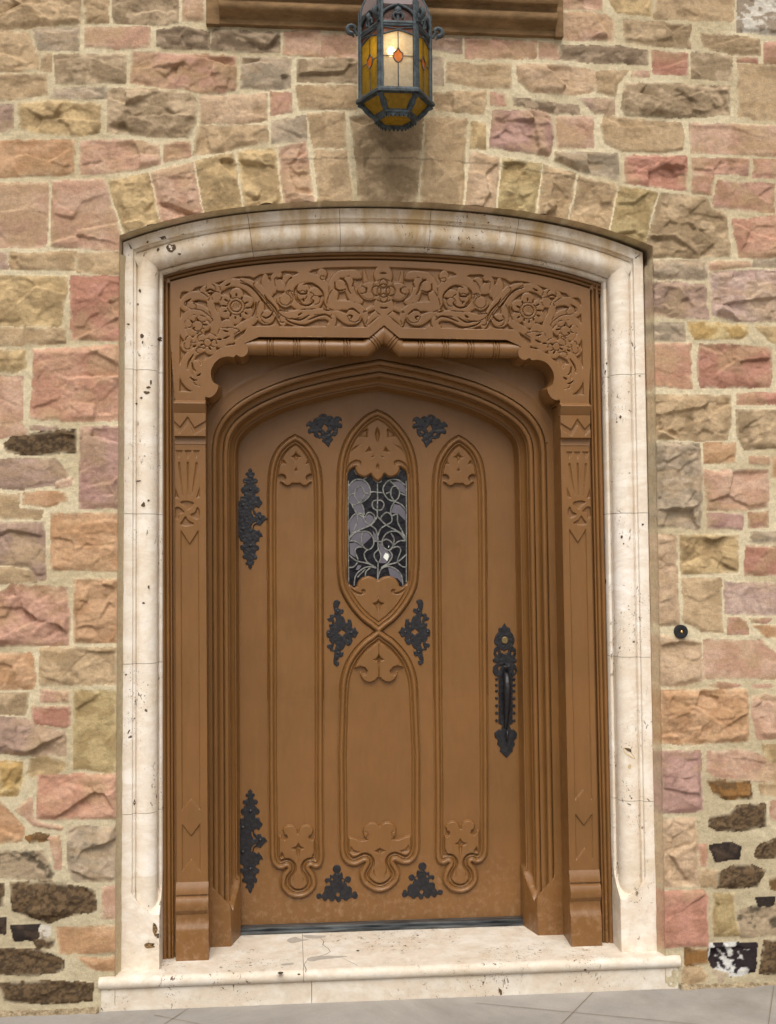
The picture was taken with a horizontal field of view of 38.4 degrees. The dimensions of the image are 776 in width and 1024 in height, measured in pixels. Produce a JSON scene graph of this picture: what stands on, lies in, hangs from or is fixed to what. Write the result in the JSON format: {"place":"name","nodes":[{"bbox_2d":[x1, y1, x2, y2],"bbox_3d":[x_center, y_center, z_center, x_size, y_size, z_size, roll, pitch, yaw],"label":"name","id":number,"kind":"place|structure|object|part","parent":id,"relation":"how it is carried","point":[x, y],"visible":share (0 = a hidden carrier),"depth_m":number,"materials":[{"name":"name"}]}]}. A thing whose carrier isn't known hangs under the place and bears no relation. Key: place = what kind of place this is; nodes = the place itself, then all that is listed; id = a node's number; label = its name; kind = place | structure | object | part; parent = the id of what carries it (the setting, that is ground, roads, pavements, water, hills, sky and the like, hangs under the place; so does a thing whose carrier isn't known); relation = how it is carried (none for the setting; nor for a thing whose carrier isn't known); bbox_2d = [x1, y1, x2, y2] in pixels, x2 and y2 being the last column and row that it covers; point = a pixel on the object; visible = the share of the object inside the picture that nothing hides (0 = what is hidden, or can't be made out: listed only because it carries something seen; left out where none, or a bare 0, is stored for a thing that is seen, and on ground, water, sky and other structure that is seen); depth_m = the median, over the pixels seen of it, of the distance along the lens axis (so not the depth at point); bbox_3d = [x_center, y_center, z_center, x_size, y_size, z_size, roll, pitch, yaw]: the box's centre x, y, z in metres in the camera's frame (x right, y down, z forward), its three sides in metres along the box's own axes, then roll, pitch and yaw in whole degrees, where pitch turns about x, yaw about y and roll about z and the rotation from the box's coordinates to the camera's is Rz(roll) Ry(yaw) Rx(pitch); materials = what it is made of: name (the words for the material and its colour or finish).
{"place":"outdoors","nodes":[
{"label":"outdoors","id":0,"kind":"place"},
{"bbox_2d":[0,985,775,1023],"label":"pavement","id":1,"kind":"structure","parent":0,"point":[735,1005],"depth_m":3.97,"materials":[{"name":"grey concrete"}]},
{"bbox_2d":[0,0,775,1016],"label":"stone wall","id":2,"kind":"structure","parent":1,"relation":"on","point":[646,128],"depth_m":4.21,"materials":[{"name":"beige stone"}]},
{"bbox_2d":[147,203,615,960],"bbox_3d":[-0.030,0.224,4.519,2.124,2.940,0.481,0,-3,-5],"label":"carved doorcase","id":3,"kind":"object","parent":2,"relation":"attached to","point":[509,351],"visible":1,"depth_m":4.38,"materials":[{"name":"brown paint"}]},
{"bbox_2d":[237,391,520,924],"bbox_3d":[-0.038,0.570,4.585,1.200,2.192,0.105,0,-3,-5],"label":"door","id":4,"kind":"structure","parent":3,"relation":"attached to","point":[379,763],"depth_m":4.59,"materials":[{"name":"brown paint"}]},
{"label":"window pane","id":5,"kind":"part","parent":4,"relation":"part of","materials":[{"name":"glass"}]},
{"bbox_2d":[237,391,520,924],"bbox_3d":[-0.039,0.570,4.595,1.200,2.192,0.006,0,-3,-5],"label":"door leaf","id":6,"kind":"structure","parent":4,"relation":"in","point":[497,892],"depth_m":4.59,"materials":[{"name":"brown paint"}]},
{"bbox_2d":[206,0,563,39],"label":"stone ledge","id":7,"kind":"object","parent":2,"relation":"attached to","point":[522,18],"visible":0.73,"depth_m":4.22,"materials":[{"name":"brown stone"}]},
{"bbox_2d":[121,208,656,970],"bbox_3d":[0.007,0.254,4.273,2.009,2.836,0.130,0,-3,-5],"label":"door surround","id":8,"kind":"object","parent":2,"relation":"attached to","point":[609,266],"visible":1,"depth_m":4.26,"materials":[{"name":"stone"}]},
{"bbox_2d":[345,0,443,131],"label":"wall lantern","id":9,"kind":"object","parent":2,"relation":"attached to","point":[395,37],"depth_m":3.96,"materials":[{"name":"yellow glass"}]},
{"bbox_2d":[674,625,687,638],"bbox_3d":[1.113,0.455,4.245,0.052,0.052,0.037,0,-3,-5],"label":"bell push","id":10,"kind":"object","parent":2,"relation":"attached to","point":[681,631],"visible":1,"depth_m":4.23,"materials":[{"name":"black metal"}]},
{"bbox_2d":[98,925,680,1011],"bbox_3d":[0.011,1.775,4.300,2.137,0.201,0.552,0,-3,-5],"label":"doorstep","id":11,"kind":"object","parent":1,"relation":"on","point":[291,968],"visible":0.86,"depth_m":4.12,"materials":[{"name":"stone"}]}
]}

